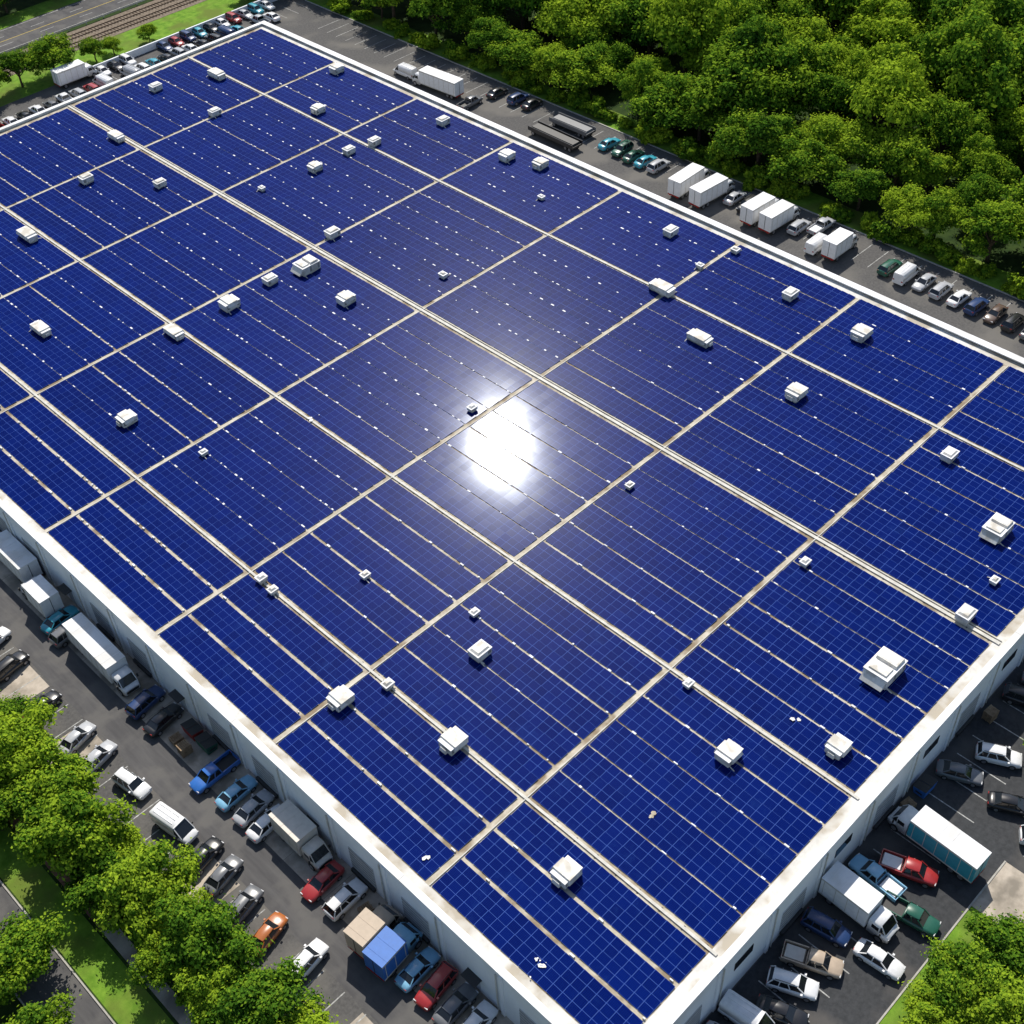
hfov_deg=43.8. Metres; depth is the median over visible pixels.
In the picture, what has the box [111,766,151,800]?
parked suv
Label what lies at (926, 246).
shrub
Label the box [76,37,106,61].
broadleaf tree
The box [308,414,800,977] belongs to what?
bird droppings
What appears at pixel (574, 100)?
shrub
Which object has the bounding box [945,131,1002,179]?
broadleaf tree
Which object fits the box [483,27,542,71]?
broadleaf tree
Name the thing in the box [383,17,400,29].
shrub
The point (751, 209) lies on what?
box truck
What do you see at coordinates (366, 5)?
broadleaf tree
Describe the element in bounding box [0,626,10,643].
parked car
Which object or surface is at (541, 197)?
roof vent
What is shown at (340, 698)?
rooftop hvac unit
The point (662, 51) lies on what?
broadleaf tree
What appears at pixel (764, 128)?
broadleaf tree
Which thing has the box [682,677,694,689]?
roof vent
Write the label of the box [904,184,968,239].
broadleaf tree
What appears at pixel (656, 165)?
parked suv
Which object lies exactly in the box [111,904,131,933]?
shrub
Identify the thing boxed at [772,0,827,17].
broadleaf tree
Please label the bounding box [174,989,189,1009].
shrub
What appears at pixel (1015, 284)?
shrub
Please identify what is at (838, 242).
box truck
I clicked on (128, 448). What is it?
solar panel array
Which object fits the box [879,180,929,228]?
broadleaf tree
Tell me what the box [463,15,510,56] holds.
broadleaf tree
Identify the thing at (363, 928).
box truck
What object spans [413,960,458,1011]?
parked suv
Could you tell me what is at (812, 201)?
grass verge
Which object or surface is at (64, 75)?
box truck
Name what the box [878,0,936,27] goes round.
broadleaf tree
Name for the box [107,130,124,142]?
rooftop hvac unit
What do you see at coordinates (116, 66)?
parked car
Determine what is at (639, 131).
shrub
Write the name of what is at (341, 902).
parked suv
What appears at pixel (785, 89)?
broadleaf tree
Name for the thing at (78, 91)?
parked suv
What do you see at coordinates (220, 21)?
parked car
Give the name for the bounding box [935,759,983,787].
parked car
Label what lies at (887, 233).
shrub
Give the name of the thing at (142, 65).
parked suv
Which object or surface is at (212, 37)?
parked suv
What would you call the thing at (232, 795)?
parked car
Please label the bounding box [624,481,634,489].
roof vent
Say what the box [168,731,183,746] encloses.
pallet stack
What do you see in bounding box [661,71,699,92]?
broadleaf tree
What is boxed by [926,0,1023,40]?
broadleaf tree
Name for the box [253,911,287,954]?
parked car
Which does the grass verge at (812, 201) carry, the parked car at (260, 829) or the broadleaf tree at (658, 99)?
the broadleaf tree at (658, 99)
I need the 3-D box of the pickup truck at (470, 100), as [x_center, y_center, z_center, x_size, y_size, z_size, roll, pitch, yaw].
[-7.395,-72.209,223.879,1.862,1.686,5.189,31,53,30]
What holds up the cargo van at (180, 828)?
on the parking lot asphalt
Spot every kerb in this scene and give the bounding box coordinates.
[0,0,1023,1023]
[876,861,1005,1023]
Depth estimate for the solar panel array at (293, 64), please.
224.67 m
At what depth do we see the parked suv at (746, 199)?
195.81 m
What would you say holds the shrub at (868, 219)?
on the grass verge at (812, 201)
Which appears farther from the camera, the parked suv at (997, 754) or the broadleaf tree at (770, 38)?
the broadleaf tree at (770, 38)
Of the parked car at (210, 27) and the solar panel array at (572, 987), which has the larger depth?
the parked car at (210, 27)
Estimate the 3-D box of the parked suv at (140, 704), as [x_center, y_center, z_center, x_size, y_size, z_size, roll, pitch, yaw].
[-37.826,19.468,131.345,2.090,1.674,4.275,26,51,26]
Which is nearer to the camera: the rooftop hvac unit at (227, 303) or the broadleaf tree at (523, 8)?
the rooftop hvac unit at (227, 303)
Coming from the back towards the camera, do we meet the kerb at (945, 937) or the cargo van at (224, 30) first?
the cargo van at (224, 30)
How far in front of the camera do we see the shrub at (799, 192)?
197.33 m
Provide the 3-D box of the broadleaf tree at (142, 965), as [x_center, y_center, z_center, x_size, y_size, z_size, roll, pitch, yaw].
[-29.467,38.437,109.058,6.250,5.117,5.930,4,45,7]
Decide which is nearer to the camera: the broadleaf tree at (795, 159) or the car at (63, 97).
the broadleaf tree at (795, 159)
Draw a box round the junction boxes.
[0,38,1012,1019]
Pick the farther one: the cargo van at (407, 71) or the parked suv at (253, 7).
the parked suv at (253, 7)
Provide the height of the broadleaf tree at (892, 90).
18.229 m
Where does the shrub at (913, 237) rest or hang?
on the grass verge at (812, 201)
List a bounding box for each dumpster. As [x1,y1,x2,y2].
[180,718,203,741]
[194,731,217,754]
[913,773,937,798]
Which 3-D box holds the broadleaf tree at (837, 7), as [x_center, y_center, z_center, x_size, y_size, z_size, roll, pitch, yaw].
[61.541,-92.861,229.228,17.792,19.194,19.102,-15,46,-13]
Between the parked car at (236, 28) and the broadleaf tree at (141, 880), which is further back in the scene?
the parked car at (236, 28)
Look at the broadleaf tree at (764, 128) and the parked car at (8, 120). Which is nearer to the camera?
the broadleaf tree at (764, 128)
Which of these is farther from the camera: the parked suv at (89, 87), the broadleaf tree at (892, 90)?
the parked suv at (89, 87)
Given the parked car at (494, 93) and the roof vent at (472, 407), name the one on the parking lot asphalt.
the parked car at (494, 93)
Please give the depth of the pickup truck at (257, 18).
251.72 m
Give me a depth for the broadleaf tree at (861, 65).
207.41 m
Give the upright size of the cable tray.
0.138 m
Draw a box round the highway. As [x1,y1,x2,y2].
[0,0,138,51]
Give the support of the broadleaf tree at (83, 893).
on the ground at (1008, 258)
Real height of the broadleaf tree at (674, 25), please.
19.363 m
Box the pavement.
[972,862,1023,922]
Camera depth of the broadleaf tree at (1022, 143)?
196.90 m
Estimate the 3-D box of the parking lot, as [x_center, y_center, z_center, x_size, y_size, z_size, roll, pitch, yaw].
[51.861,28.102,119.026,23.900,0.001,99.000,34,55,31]
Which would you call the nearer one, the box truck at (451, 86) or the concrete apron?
the concrete apron
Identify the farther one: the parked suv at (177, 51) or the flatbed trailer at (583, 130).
the parked suv at (177, 51)
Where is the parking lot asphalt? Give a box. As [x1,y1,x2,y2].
[0,0,1023,1023]
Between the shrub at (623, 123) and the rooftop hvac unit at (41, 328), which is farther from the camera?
the shrub at (623, 123)
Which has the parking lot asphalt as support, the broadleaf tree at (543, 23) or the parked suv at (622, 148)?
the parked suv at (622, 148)
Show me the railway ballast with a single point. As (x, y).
(131, 18)
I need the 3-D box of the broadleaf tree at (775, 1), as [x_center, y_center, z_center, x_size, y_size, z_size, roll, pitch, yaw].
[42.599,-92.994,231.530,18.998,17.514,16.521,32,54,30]
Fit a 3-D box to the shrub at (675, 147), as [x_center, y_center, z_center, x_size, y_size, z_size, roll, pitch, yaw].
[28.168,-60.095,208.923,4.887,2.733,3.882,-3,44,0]
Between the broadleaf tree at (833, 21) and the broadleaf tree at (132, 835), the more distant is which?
the broadleaf tree at (833, 21)
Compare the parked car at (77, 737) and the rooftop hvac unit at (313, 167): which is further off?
the rooftop hvac unit at (313, 167)
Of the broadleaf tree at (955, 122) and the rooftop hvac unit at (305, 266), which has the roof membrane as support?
the rooftop hvac unit at (305, 266)
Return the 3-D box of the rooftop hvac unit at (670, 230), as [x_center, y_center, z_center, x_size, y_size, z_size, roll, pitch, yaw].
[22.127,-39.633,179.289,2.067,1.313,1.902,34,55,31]
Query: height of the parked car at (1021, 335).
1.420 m
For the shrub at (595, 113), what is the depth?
218.60 m
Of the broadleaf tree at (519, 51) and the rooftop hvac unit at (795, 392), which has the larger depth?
the broadleaf tree at (519, 51)
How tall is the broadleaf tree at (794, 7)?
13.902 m
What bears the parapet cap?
on the walls at (456, 951)
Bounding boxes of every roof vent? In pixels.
[198,448,207,458]
[254,572,267,584]
[256,185,265,191]
[266,584,278,598]
[359,570,370,582]
[380,677,394,690]
[438,270,448,279]
[466,403,477,412]
[468,607,479,617]
[536,194,544,200]
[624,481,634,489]
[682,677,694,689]
[694,262,704,269]
[730,246,741,253]
[798,556,811,567]
[987,575,1000,585]
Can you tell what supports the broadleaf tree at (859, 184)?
on the ground at (1008, 258)
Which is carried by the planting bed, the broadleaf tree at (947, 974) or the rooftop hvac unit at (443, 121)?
the broadleaf tree at (947, 974)
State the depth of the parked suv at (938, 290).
177.42 m
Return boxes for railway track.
[0,0,195,72]
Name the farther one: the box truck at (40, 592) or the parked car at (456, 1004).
the box truck at (40, 592)
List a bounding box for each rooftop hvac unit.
[16,226,40,243]
[29,320,51,337]
[77,172,93,184]
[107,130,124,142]
[115,409,137,427]
[148,81,162,92]
[152,177,166,188]
[162,324,184,340]
[206,67,225,80]
[207,106,221,118]
[217,294,240,313]
[261,272,277,286]
[290,254,320,277]
[306,161,322,174]
[310,103,325,114]
[324,226,340,241]
[326,684,354,711]
[328,63,343,75]
[335,290,355,308]
[341,145,355,156]
[367,135,380,147]
[436,115,449,127]
[437,726,468,755]
[467,639,491,666]
[498,148,515,163]
[532,157,548,170]
[550,855,582,889]
[648,278,676,297]
[662,224,678,237]
[685,328,713,348]
[714,739,742,770]
[782,286,799,301]
[784,382,808,402]
[824,732,852,760]
[850,323,873,342]
[859,646,907,693]
[940,446,959,463]
[954,603,977,628]
[979,513,1015,545]
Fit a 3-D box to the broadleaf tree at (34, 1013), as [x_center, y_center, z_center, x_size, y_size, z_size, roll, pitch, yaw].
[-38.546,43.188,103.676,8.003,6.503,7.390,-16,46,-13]
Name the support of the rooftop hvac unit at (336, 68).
on the roof membrane
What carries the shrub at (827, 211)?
on the grass verge at (812, 201)
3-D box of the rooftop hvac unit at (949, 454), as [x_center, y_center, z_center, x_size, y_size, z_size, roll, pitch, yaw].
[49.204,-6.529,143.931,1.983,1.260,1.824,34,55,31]
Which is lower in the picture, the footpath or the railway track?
the footpath
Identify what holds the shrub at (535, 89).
on the grass verge at (812, 201)
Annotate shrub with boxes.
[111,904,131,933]
[134,933,147,955]
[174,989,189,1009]
[326,0,335,5]
[330,0,351,13]
[350,9,369,20]
[356,9,373,19]
[382,18,390,25]
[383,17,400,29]
[393,22,410,39]
[408,31,423,43]
[415,33,439,49]
[431,42,439,48]
[442,39,470,60]
[448,45,468,60]
[468,52,490,66]
[477,52,496,71]
[501,64,515,79]
[508,66,543,87]
[518,78,536,89]
[530,85,542,94]
[545,88,567,102]
[566,86,590,110]
[579,95,605,112]
[589,104,607,118]
[600,107,617,121]
[617,116,633,128]
[633,118,656,144]
[643,124,673,143]
[670,136,697,154]
[677,136,705,165]
[704,144,733,167]
[721,158,739,178]
[741,163,772,191]
[764,176,798,199]
[792,182,810,198]
[819,201,840,217]
[819,202,832,210]
[830,203,854,222]
[860,211,882,232]
[867,221,901,243]
[897,228,924,246]
[918,234,942,253]
[934,240,962,266]
[951,258,980,276]
[977,262,997,280]
[1000,271,1023,299]
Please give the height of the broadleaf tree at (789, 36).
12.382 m
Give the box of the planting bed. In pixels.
[879,906,1022,1023]
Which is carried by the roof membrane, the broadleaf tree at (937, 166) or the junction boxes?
the junction boxes
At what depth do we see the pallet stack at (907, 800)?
119.78 m
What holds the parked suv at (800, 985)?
on the parking lot
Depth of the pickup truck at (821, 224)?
190.63 m
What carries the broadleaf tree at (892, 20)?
on the ground at (1008, 258)
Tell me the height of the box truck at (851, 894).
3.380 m
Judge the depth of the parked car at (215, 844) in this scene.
118.29 m
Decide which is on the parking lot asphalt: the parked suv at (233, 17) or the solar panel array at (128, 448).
the parked suv at (233, 17)
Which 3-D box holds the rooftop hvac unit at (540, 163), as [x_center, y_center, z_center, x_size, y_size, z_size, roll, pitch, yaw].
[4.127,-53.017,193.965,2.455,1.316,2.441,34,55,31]
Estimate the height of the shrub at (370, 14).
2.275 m
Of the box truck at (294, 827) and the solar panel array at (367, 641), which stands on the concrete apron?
the box truck at (294, 827)
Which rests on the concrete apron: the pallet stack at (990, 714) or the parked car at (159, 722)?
the parked car at (159, 722)
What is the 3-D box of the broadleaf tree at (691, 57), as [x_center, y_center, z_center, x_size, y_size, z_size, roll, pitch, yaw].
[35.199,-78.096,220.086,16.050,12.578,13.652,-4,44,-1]
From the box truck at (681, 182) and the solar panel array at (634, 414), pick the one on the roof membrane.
the solar panel array at (634, 414)
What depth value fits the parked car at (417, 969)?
109.02 m
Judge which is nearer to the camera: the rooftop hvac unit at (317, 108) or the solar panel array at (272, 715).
the solar panel array at (272, 715)
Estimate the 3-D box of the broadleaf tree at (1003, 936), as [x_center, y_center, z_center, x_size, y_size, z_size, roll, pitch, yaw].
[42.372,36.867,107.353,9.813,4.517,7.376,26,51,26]
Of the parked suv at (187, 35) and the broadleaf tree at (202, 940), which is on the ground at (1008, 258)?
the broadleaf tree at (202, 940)
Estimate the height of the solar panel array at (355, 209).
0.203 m
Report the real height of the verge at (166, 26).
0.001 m
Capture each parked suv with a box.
[0,649,29,682]
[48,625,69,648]
[68,87,86,96]
[82,82,99,91]
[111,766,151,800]
[119,53,136,64]
[124,684,165,719]
[133,62,150,69]
[168,46,186,55]
[179,29,196,42]
[204,33,222,41]
[225,11,241,24]
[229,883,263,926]
[247,2,264,13]
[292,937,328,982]
[322,877,367,921]
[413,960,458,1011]
[462,999,497,1023]
[506,92,528,105]
[611,139,633,157]
[646,158,669,173]
[736,194,755,211]
[766,965,818,1002]
[786,218,810,235]
[800,906,852,947]
[877,258,902,276]
[928,281,953,300]
[963,296,989,316]
[975,741,1021,770]
[1000,312,1023,332]
[1002,682,1023,705]
[1019,825,1023,844]
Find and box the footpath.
[101,923,191,1023]
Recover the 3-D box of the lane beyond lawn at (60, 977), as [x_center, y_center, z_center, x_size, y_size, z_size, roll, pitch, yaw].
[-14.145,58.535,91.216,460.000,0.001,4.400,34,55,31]
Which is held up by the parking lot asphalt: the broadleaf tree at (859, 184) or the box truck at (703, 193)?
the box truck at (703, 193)
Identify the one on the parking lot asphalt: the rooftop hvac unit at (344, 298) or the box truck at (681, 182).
the box truck at (681, 182)
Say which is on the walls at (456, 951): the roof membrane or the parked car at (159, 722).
the roof membrane
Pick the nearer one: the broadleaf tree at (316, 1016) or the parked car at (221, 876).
the broadleaf tree at (316, 1016)
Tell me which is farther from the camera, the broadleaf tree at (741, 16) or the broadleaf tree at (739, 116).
the broadleaf tree at (741, 16)
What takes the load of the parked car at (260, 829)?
on the concrete apron
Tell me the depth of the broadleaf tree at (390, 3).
243.36 m
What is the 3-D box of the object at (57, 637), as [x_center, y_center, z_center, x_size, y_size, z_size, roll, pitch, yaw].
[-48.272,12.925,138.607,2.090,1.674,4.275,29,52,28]
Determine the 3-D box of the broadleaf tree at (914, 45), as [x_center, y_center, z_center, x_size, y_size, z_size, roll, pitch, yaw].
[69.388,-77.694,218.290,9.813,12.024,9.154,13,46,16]
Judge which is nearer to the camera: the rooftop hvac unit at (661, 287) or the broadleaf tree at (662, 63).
the rooftop hvac unit at (661, 287)
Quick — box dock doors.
[0,512,1023,1023]
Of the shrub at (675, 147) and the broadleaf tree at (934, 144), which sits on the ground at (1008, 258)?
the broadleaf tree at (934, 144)
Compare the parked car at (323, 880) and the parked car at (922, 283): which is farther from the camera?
the parked car at (922, 283)
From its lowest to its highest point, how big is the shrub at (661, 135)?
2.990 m
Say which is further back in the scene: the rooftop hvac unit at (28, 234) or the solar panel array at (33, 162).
the solar panel array at (33, 162)
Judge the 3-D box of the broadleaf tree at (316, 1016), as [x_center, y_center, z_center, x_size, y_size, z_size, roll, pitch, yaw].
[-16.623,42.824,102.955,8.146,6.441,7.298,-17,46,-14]
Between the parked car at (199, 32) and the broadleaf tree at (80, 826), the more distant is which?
the parked car at (199, 32)
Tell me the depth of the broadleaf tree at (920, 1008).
103.03 m
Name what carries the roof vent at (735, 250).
on the roof membrane
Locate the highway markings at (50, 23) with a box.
[0,0,121,46]
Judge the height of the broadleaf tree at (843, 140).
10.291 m
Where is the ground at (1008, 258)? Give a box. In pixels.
[0,0,1023,1023]
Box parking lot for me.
[703,660,1023,1023]
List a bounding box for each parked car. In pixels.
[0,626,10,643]
[1,116,17,124]
[15,111,31,118]
[22,689,61,721]
[28,104,44,113]
[40,604,79,635]
[42,100,58,107]
[58,721,96,754]
[83,739,117,773]
[95,65,111,75]
[107,60,121,71]
[142,702,183,737]
[145,58,160,65]
[156,41,172,52]
[157,53,173,60]
[168,36,184,46]
[181,43,197,51]
[191,836,223,875]
[192,26,207,37]
[193,39,209,46]
[203,22,217,32]
[203,854,243,897]
[214,18,230,26]
[214,774,257,812]
[231,25,243,31]
[232,789,274,828]
[236,9,253,19]
[245,803,280,843]
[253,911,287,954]
[258,0,274,10]
[262,12,280,22]
[300,860,344,902]
[394,946,440,992]
[432,982,478,1023]
[486,87,507,99]
[521,98,542,110]
[597,137,620,150]
[622,149,644,163]
[633,154,657,168]
[706,1020,718,1023]
[723,190,746,205]
[756,994,808,1023]
[852,938,905,980]
[911,273,936,291]
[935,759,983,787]
[946,289,971,307]
[982,304,1007,323]
[986,791,1023,817]
[1018,329,1023,339]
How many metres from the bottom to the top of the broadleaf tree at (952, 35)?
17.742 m
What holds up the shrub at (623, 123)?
on the grass verge at (812, 201)
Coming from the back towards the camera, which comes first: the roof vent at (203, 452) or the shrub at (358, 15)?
the shrub at (358, 15)
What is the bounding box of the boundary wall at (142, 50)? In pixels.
[93,0,275,67]
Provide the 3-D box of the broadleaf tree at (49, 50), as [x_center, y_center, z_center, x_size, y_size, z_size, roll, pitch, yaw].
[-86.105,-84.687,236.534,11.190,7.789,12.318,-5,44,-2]
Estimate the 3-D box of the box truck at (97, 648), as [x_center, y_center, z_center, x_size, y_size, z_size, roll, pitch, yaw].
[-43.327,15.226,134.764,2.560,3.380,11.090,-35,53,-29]
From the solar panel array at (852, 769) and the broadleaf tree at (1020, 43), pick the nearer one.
the solar panel array at (852, 769)
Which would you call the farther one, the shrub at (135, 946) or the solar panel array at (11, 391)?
the solar panel array at (11, 391)
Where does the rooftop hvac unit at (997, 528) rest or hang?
on the roof membrane
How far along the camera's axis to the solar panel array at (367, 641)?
135.03 m
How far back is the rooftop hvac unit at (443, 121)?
204.47 m
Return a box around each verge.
[0,0,79,29]
[0,0,257,106]
[307,0,1022,299]
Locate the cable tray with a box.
[0,56,1023,955]
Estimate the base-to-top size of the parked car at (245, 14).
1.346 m
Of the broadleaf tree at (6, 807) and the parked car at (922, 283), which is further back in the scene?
the parked car at (922, 283)
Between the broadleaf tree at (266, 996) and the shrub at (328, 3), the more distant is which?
the shrub at (328, 3)
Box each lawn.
[0,823,173,1023]
[0,883,112,1023]
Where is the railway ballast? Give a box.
[6,0,205,75]
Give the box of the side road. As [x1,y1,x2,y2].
[0,579,434,1023]
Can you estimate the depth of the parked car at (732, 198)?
197.30 m
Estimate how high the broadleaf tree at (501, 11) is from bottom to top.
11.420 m
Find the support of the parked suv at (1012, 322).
on the parking lot asphalt
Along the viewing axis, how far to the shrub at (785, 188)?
198.05 m
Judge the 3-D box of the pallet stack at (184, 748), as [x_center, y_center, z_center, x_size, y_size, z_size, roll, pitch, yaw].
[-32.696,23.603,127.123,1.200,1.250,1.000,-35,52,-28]
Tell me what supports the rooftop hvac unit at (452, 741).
on the roof membrane
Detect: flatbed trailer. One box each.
[528,121,582,152]
[549,112,595,138]
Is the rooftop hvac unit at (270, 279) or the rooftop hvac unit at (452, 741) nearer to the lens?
the rooftop hvac unit at (452, 741)
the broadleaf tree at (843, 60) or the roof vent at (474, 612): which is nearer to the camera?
the roof vent at (474, 612)
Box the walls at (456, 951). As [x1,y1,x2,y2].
[0,24,1023,1023]
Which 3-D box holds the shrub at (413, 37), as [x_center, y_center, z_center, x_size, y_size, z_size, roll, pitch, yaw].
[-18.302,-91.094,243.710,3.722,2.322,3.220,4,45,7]
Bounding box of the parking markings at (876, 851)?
[0,2,1023,1023]
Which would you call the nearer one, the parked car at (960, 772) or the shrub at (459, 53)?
the parked car at (960, 772)
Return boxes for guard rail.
[0,0,144,52]
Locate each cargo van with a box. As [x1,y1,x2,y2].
[93,73,113,86]
[119,64,140,75]
[149,801,198,845]
[215,24,234,36]
[393,62,416,79]
[718,989,774,1023]
[804,232,827,255]
[892,261,920,285]
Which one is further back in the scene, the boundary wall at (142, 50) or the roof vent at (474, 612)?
the boundary wall at (142, 50)
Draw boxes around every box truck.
[0,529,42,583]
[18,574,64,617]
[50,59,97,88]
[62,612,139,695]
[268,799,332,870]
[343,903,402,959]
[362,920,422,980]
[412,65,463,99]
[667,163,710,198]
[688,173,734,209]
[739,192,779,226]
[758,199,799,234]
[818,861,898,943]
[821,227,858,261]
[887,803,991,883]
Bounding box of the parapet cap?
[0,21,1023,1023]
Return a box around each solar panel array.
[0,108,135,206]
[0,210,74,295]
[0,262,164,391]
[0,370,29,409]
[0,397,129,528]
[9,150,212,257]
[40,328,269,473]
[48,481,242,630]
[75,59,259,145]
[84,195,306,319]
[142,398,385,566]
[147,95,338,190]
[160,575,362,739]
[175,250,413,392]
[193,29,332,92]
[225,135,433,243]
[255,479,507,664]
[268,66,412,131]
[278,674,517,879]
[280,312,531,472]
[319,182,542,305]
[347,99,508,178]
[376,564,661,790]
[397,381,653,555]
[427,236,658,373]
[432,803,705,1023]
[443,142,617,232]
[520,453,807,662]
[531,672,848,945]
[545,296,781,443]
[552,192,734,284]
[668,355,931,531]
[674,245,854,349]
[675,542,988,790]
[792,299,1002,423]
[822,430,1023,635]
[943,366,1023,466]
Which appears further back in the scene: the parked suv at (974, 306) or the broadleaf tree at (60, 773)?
the parked suv at (974, 306)
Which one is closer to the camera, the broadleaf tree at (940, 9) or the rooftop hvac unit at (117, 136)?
the rooftop hvac unit at (117, 136)
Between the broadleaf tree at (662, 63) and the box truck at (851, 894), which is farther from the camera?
the broadleaf tree at (662, 63)
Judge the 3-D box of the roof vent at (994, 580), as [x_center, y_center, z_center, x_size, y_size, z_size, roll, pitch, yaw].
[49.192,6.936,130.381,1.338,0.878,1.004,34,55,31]
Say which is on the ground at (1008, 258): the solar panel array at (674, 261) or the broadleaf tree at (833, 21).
the broadleaf tree at (833, 21)
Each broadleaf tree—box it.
[0,48,37,87]
[0,66,7,86]
[0,692,51,720]
[0,692,66,788]
[0,779,35,830]
[0,905,77,1006]
[1,988,81,1023]
[6,734,109,820]
[8,786,145,885]
[20,32,76,75]
[59,848,134,929]
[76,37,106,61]
[92,835,210,949]
[96,820,143,874]
[101,34,122,54]
[122,928,188,993]
[133,885,213,967]
[135,23,158,40]
[147,888,274,985]
[167,960,274,1023]
[196,955,329,1023]
[275,994,347,1023]
[357,0,403,19]
[360,1,388,17]
[406,0,462,34]
[449,0,505,15]
[450,0,508,33]
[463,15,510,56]
[471,0,552,34]
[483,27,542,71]
[530,39,568,87]
[532,0,597,49]
[537,43,619,91]
[542,0,629,39]
[563,21,616,52]
[580,40,640,85]
[584,0,622,11]
[600,0,664,56]
[611,52,666,114]
[620,71,694,130]
[627,54,675,75]
[628,0,685,53]
[637,0,735,76]
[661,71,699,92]
[663,90,730,140]
[667,23,737,79]
[676,31,785,115]
[696,10,794,72]
[700,0,762,33]
[708,105,795,161]
[708,108,809,165]
[720,64,813,120]
[730,0,769,27]
[732,0,821,30]
[736,0,787,17]
[747,32,840,116]
[761,132,857,183]
[765,13,798,47]
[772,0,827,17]
[780,11,836,53]
[789,72,865,121]
[794,112,846,140]
[803,113,884,169]
[809,7,844,27]
[809,38,868,83]
[812,0,884,22]
[823,165,895,210]
[828,0,926,50]
[830,34,869,55]
[837,35,919,119]
[845,42,941,147]
[857,124,933,188]
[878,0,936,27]
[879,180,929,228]
[885,60,937,128]
[894,148,959,197]
[898,977,969,1023]
[901,29,924,63]
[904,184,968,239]
[913,84,993,153]
[914,0,1016,103]
[917,124,956,155]
[918,0,991,36]
[919,932,1008,1023]
[923,7,1023,127]
[923,75,954,101]
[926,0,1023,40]
[935,72,1023,116]
[935,959,1023,1023]
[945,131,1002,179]
[953,170,1007,219]
[956,195,1023,261]
[957,906,1023,978]
[960,151,1021,196]
[985,102,1023,148]
[988,129,1023,164]
[995,15,1023,70]
[998,175,1023,219]
[1008,24,1023,102]
[1016,126,1023,150]
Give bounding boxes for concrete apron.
[0,561,513,1023]
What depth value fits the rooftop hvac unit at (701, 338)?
160.52 m
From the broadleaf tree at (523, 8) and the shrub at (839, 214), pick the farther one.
the broadleaf tree at (523, 8)
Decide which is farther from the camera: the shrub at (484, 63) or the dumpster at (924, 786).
the shrub at (484, 63)
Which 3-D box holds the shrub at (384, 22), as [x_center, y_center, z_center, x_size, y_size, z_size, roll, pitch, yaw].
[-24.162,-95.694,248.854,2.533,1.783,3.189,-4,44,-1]
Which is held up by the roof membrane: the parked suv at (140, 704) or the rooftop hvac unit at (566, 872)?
the rooftop hvac unit at (566, 872)
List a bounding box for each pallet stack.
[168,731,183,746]
[175,739,193,757]
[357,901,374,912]
[899,796,916,807]
[981,704,999,723]
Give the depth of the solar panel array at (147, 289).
180.03 m
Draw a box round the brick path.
[9,815,108,929]
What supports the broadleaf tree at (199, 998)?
on the ground at (1008, 258)
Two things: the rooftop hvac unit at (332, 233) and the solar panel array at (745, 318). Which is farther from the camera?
the rooftop hvac unit at (332, 233)
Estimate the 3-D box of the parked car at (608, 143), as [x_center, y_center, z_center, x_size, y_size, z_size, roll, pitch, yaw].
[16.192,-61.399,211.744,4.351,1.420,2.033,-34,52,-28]
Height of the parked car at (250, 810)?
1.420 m
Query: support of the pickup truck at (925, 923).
on the parking lot
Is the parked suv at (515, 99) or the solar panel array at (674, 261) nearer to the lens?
the solar panel array at (674, 261)
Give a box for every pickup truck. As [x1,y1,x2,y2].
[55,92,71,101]
[188,749,240,794]
[249,14,270,22]
[456,94,482,110]
[780,939,843,980]
[806,217,835,234]
[848,853,906,902]
[878,848,938,888]
[881,890,940,937]
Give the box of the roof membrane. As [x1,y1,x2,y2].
[0,25,1023,1023]
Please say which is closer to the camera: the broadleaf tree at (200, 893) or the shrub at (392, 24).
the broadleaf tree at (200, 893)
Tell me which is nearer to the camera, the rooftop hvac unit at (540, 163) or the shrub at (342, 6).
the rooftop hvac unit at (540, 163)
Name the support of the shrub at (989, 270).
on the grass verge at (812, 201)
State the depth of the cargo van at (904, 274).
180.03 m
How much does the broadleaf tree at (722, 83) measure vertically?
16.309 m
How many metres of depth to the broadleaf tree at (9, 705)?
127.20 m
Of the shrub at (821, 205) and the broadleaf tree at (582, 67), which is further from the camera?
the broadleaf tree at (582, 67)
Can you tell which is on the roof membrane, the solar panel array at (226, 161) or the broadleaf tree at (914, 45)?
the solar panel array at (226, 161)
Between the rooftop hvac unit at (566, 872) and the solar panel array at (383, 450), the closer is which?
the rooftop hvac unit at (566, 872)
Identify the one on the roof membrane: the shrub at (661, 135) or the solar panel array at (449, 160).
the solar panel array at (449, 160)
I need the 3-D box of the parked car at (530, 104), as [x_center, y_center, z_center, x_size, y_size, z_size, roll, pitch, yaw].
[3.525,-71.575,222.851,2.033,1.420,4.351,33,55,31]
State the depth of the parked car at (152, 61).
239.41 m
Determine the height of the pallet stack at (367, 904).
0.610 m
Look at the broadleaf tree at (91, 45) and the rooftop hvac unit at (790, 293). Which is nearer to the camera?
the rooftop hvac unit at (790, 293)
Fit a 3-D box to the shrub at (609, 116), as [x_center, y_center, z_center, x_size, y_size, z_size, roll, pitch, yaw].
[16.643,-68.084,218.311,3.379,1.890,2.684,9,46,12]
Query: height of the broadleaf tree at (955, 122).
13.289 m
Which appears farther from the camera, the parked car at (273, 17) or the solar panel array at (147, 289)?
the parked car at (273, 17)
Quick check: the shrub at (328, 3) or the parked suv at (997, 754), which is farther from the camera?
the shrub at (328, 3)
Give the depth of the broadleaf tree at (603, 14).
227.99 m
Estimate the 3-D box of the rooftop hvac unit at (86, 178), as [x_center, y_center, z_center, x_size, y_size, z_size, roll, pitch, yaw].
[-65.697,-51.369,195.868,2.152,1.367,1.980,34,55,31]

